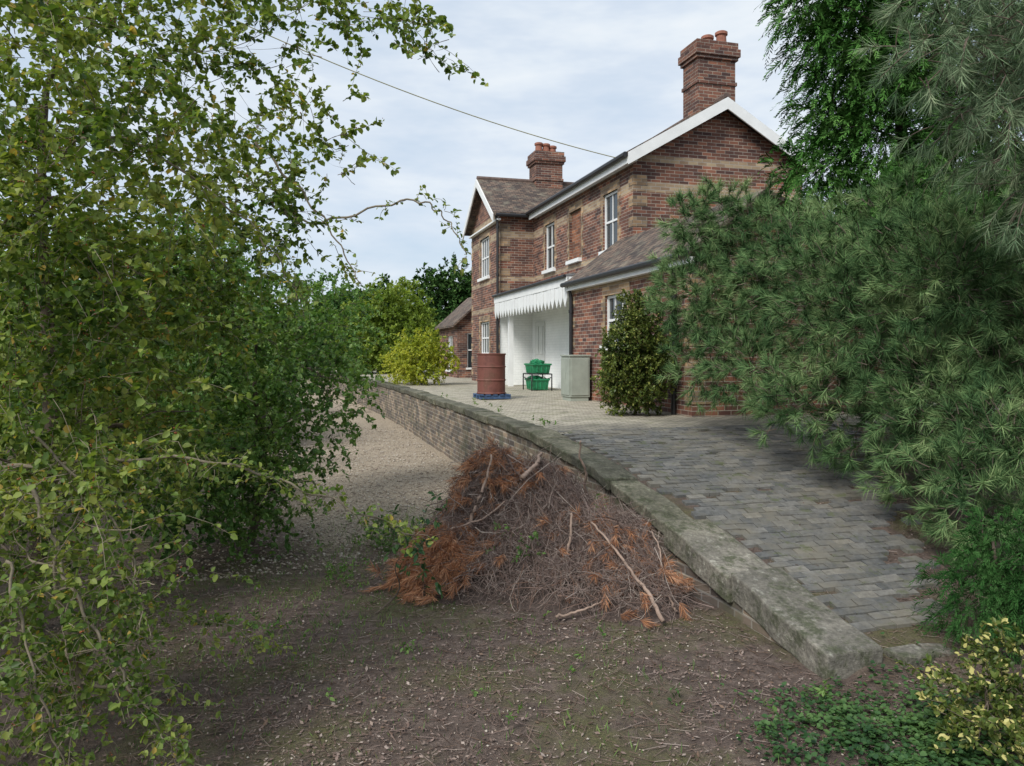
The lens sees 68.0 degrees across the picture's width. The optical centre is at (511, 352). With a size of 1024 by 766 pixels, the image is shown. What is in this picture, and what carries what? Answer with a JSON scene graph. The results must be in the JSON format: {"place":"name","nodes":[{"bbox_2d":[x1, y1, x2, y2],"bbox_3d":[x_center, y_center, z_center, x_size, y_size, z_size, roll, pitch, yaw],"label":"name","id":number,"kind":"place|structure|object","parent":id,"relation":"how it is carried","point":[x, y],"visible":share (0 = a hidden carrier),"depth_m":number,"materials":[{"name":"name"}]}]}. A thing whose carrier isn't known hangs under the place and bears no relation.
{"place":"outdoors","nodes":[
{"label":"outdoors","id":0,"kind":"place"},
{"bbox_2d":[161,426,461,583],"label":"ballast gravel","id":1,"kind":"structure","parent":0,"point":[351,533],"depth_m":10.65,"materials":[{"name":"grey gravel"}]},
{"bbox_2d":[0,364,1023,765],"bbox_3d":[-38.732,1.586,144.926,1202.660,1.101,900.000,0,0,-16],"label":"ground","id":2,"kind":"structure","parent":0,"point":[776,660],"depth_m":5.01,"materials":[{"name":"soil"}]},
{"bbox_2d":[0,423,260,765],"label":"hawthorn bush","id":3,"kind":"object","parent":2,"relation":"on","point":[57,659],"visible":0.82,"depth_m":3.70,"materials":[{"name":"green plant"}]},
{"bbox_2d":[0,165,306,506],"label":"lineside hedge","id":4,"kind":"object","parent":2,"relation":"on","point":[19,403],"visible":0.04,"depth_m":13.23,"materials":[{"name":"green plant"}]},
{"bbox_2d":[60,188,390,569],"bbox_3d":[-3.264,0.238,9.169,3.856,4.358,5.978,0,0,0],"label":"green shrub","id":5,"kind":"object","parent":2,"relation":"on","point":[301,331],"visible":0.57,"depth_m":7.80,"materials":[{"name":"green plant"}]},
{"bbox_2d":[0,0,488,765],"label":"hawthorn tree","id":6,"kind":"object","parent":2,"relation":"on","point":[56,338],"visible":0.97,"depth_m":4.27,"materials":[{"name":"green plant"}]},
{"bbox_2d":[326,274,441,374],"bbox_3d":[-6.232,-1.161,37.660,6.381,5.678,5.743,0,0,0],"label":"lime green tree","id":7,"kind":"object","parent":2,"relation":"on","point":[395,319],"visible":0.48,"depth_m":37.08,"materials":[{"name":"green plant"}]},
{"bbox_2d":[326,252,471,360],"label":"dark green tree","id":8,"kind":"object","parent":2,"relation":"on","point":[453,293],"visible":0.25,"depth_m":50.93,"materials":[{"name":"green plant"}]},
{"bbox_2d":[374,491,447,613],"bbox_3d":[-0.801,1.599,5.991,0.586,1.011,0.366,0,0,-7],"label":"holly sapling","id":9,"kind":"object","parent":2,"relation":"on","point":[416,556],"visible":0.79,"depth_m":5.98,"materials":[{"name":"green plant"}]},
{"bbox_2d":[375,326,460,385],"bbox_3d":[-3.214,0.242,24.390,3.137,2.178,2.201,0,0,38],"label":"golden bush","id":10,"kind":"object","parent":2,"relation":"on","point":[410,365],"visible":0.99,"depth_m":23.83,"materials":[{"name":"yellow plant"}]},
{"bbox_2d":[8,502,851,765],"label":"grass tufts","id":11,"kind":"object","parent":2,"relation":"on","point":[313,656],"visible":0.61,"depth_m":5.38,"materials":[{"name":"green plant"}]},
{"bbox_2d":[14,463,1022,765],"bbox_3d":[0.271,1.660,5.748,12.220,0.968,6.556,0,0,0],"label":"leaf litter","id":12,"kind":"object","parent":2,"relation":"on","point":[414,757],"visible":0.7,"depth_m":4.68,"materials":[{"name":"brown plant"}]},
{"bbox_2d":[229,392,829,729],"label":"weeds","id":13,"kind":"object","parent":2,"relation":"on","point":[343,568],"visible":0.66,"depth_m":6.50,"materials":[{"name":"green plant"}]},
{"bbox_2d":[362,432,713,628],"bbox_3d":[0.250,1.483,7.307,3.300,1.354,3.220,0,0,0],"label":"brush pile","id":14,"kind":"object","parent":2,"relation":"on","point":[603,562],"visible":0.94,"depth_m":6.61,"materials":[{"name":"brown plant"}]},
{"bbox_2d":[136,561,944,764],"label":"stone chips","id":15,"kind":"object","parent":2,"relation":"on","point":[562,743],"visible":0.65,"depth_m":4.78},
{"bbox_2d":[117,474,1023,765],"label":"fallen twigs and needles","id":16,"kind":"object","parent":2,"relation":"on","point":[331,662],"visible":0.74,"depth_m":4.87,"materials":[{"name":"brown plant"}]},
{"bbox_2d":[247,287,1020,375],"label":"distant trees","id":17,"kind":"object","parent":2,"relation":"on","point":[329,292],"depth_m":72.59,"materials":[{"name":"green plant"}]},
{"bbox_2d":[589,288,679,416],"bbox_3d":[2.029,-0.031,12.420,1.538,2.222,1.456,0,0,0],"label":"rounded green bush","id":18,"kind":"object","parent":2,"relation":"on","point":[637,367],"visible":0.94,"depth_m":12.11,"materials":[{"name":"green plant"}]},
{"bbox_2d":[309,368,1010,680],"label":"station platform","id":19,"kind":"structure","parent":2,"relation":"on","point":[775,601],"depth_m":7.49,"materials":[{"name":"stone"}]},
{"bbox_2d":[435,297,471,377],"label":"brick outbuilding","id":20,"kind":"structure","parent":19,"relation":"on","point":[455,326],"depth_m":30.75,"materials":[{"name":"brick"}]},
{"bbox_2d":[445,333,471,371],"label":"windows","id":21,"kind":"structure","parent":20,"relation":"in","point":[469,339],"depth_m":30.77,"materials":[{"name":"white paint"}]},
{"bbox_2d":[473,393,510,398],"bbox_3d":[-0.446,0.953,16.702,0.700,0.095,0.660,0,0,-16],"label":"blue pallet","id":22,"kind":"object","parent":19,"relation":"on","point":[493,396],"visible":0.8,"depth_m":16.42,"materials":[{"name":"paint"}]},
{"bbox_2d":[477,353,505,393],"bbox_3d":[-0.456,0.458,16.700,0.648,0.885,0.648,0,0,-16],"label":"oil drum","id":23,"kind":"object","parent":22,"relation":"on","point":[491,379],"visible":1,"depth_m":16.43,"materials":[{"name":"red metal"}]},
{"bbox_2d":[500,291,571,388],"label":"white shelter walls","id":24,"kind":"structure","parent":19,"relation":"on","point":[555,319],"depth_m":23.67,"materials":[{"name":"paint"}]},
{"bbox_2d":[535,321,544,377],"bbox_3d":[0.845,0.050,23.246,0.067,2.000,0.900,0,0,-16],"label":"shelter door","id":25,"kind":"structure","parent":24,"relation":"attached to","point":[539,340],"depth_m":23.11,"materials":[{"name":"grey paint"}]},
{"bbox_2d":[523,359,551,390],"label":"stacked green crates","id":26,"kind":"object","parent":19,"relation":"on","point":[535,368],"visible":1,"depth_m":20.37,"materials":[{"name":"plastic"}]},
{"bbox_2d":[560,355,590,400],"bbox_3d":[1.351,0.537,16.221,0.500,0.985,0.580,0,0,-16],"label":"utility cabinet","id":27,"kind":"object","parent":19,"relation":"on","point":[575,377],"visible":0.98,"depth_m":15.97,"materials":[{"name":"grey metal"}]},
{"bbox_2d":[492,151,688,414],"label":"gutters and downpipes","id":28,"kind":"object","parent":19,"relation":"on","point":[616,159],"visible":0.64,"depth_m":17.20,"materials":[{"name":"black metal"}]},
{"bbox_2d":[472,111,801,380],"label":"walls","id":29,"kind":"structure","parent":19,"relation":"on","point":[726,145],"depth_m":17.84,"materials":[{"name":"brick"}]},
{"bbox_2d":[465,179,568,235],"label":"wing roof","id":30,"kind":"structure","parent":29,"relation":"on","point":[512,197],"depth_m":25.18,"materials":[{"name":"tile"}]},
{"bbox_2d":[526,150,565,188],"bbox_3d":[1.174,-6.100,26.403,1.130,1.600,0.980,0,0,-16],"label":"chimney stack","id":31,"kind":"object","parent":30,"relation":"on","point":[545,169],"visible":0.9,"depth_m":26.01,"materials":[{"name":"brick"}]},
{"bbox_2d":[534,142,556,151],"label":"chimney stack pots","id":32,"kind":"object","parent":31,"relation":"on","point":[545,146],"visible":0.76,"depth_m":26.29,"materials":[{"name":"ceramic"}]},
{"bbox_2d":[477,190,626,352],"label":"windows","id":33,"kind":"structure","parent":29,"relation":"attached to","point":[611,223],"depth_m":18.63,"materials":[{"name":"white paint"}]},
{"bbox_2d":[572,209,580,258],"bbox_3d":[1.810,-3.185,20.557,0.070,1.310,0.880,0,0,-16],"label":"blind panel","id":34,"kind":"object","parent":29,"relation":"attached to","point":[576,234],"visible":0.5,"depth_m":20.63,"materials":[{"name":"orange brick"}]},
{"bbox_2d":[471,174,711,403],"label":"buff quoins and surrounds","id":35,"kind":"object","parent":29,"relation":"attached to","point":[637,200],"visible":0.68,"depth_m":18.17,"materials":[{"name":"stone"}]},
{"bbox_2d":[627,97,809,172],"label":"roof","id":36,"kind":"structure","parent":29,"relation":"on","point":[736,117],"depth_m":17.26,"materials":[{"name":"tile"}]},
{"bbox_2d":[197,2,614,157],"bbox_3d":[-1.971,-5.575,15.566,9.590,2.469,0.020,0,0,-19],"label":"overhead cable","id":37,"kind":"object","parent":36,"relation":"attached to","point":[422,97],"visible":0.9,"depth_m":15.64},
{"bbox_2d":[476,93,730,184],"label":"ridge tiles","id":38,"kind":"object","parent":36,"relation":"on","point":[726,95],"visible":0.2,"depth_m":25.83,"materials":[{"name":"tile"}]},
{"bbox_2d":[678,38,740,119],"bbox_3d":[4.683,-6.180,18.040,1.160,2.160,0.880,0,0,-16],"label":"chimney stack","id":39,"kind":"object","parent":36,"relation":"on","point":[707,66],"visible":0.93,"depth_m":17.70,"materials":[{"name":"brick"}]},
{"bbox_2d":[701,30,727,41],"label":"chimney stack pots","id":40,"kind":"object","parent":39,"relation":"on","point":[720,35],"visible":0.57,"depth_m":18.01,"materials":[{"name":"ceramic"}]},
{"bbox_2d":[462,97,819,385],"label":"white bargeboards and fascia","id":41,"kind":"object","parent":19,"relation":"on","point":[738,111],"visible":0.77,"depth_m":17.47,"materials":[{"name":"paint"}]},
{"bbox_2d":[495,287,567,318],"bbox_3d":[0.366,-1.293,20.582,0.041,0.486,6.642,0,0,-16],"label":"canopy valance","id":42,"kind":"object","parent":41,"relation":"attached to","point":[557,296],"visible":0.98,"depth_m":19.85,"materials":[{"name":"white paint"}]},
{"bbox_2d":[572,201,893,416],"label":"lean to walls","id":43,"kind":"structure","parent":19,"relation":"on","point":[587,314],"depth_m":12.79,"materials":[{"name":"brown brick"}]},
{"bbox_2d":[565,189,817,281],"bbox_3d":[4.157,-2.040,15.218,4.560,1.180,5.850,0,0,-16],"label":"lean to roof","id":44,"kind":"object","parent":43,"relation":"on","point":[629,250],"visible":0.29,"depth_m":15.05,"materials":[{"name":"grey tile"}]},
{"bbox_2d":[639,147,1023,599],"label":"pine tree","id":45,"kind":"object","parent":2,"relation":"on","point":[984,358],"visible":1,"depth_m":7.49,"materials":[{"name":"green plant"}]},
{"bbox_2d":[717,632,1023,765],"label":"ground ivy","id":46,"kind":"object","parent":2,"relation":"on","point":[919,724],"visible":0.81,"depth_m":4.09,"materials":[{"name":"green plant"}]},
{"bbox_2d":[753,0,1023,490],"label":"cypress tree","id":47,"kind":"object","parent":2,"relation":"on","point":[824,32],"visible":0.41,"depth_m":9.70,"materials":[{"name":"green plant"}]},
{"bbox_2d":[847,0,1023,272],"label":"pine tree","id":48,"kind":"object","parent":2,"relation":"on","point":[993,52],"visible":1,"depth_m":5.59,"materials":[{"name":"green plant"}]},
{"bbox_2d":[889,615,1023,765],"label":"euonymus bush","id":49,"kind":"object","parent":2,"relation":"on","point":[1013,728],"visible":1,"depth_m":4.05,"materials":[{"name":"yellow plant"}]},
{"bbox_2d":[906,500,1023,671],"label":"cypress bush","id":50,"kind":"object","parent":2,"relation":"on","point":[1012,600],"visible":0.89,"depth_m":5.22,"materials":[{"name":"green plant"}]},
{"bbox_2d":[0,0,1023,309],"label":"sky","id":51,"kind":"structure","parent":0,"point":[605,77],"materials":[{"name":"grey"}]}
]}

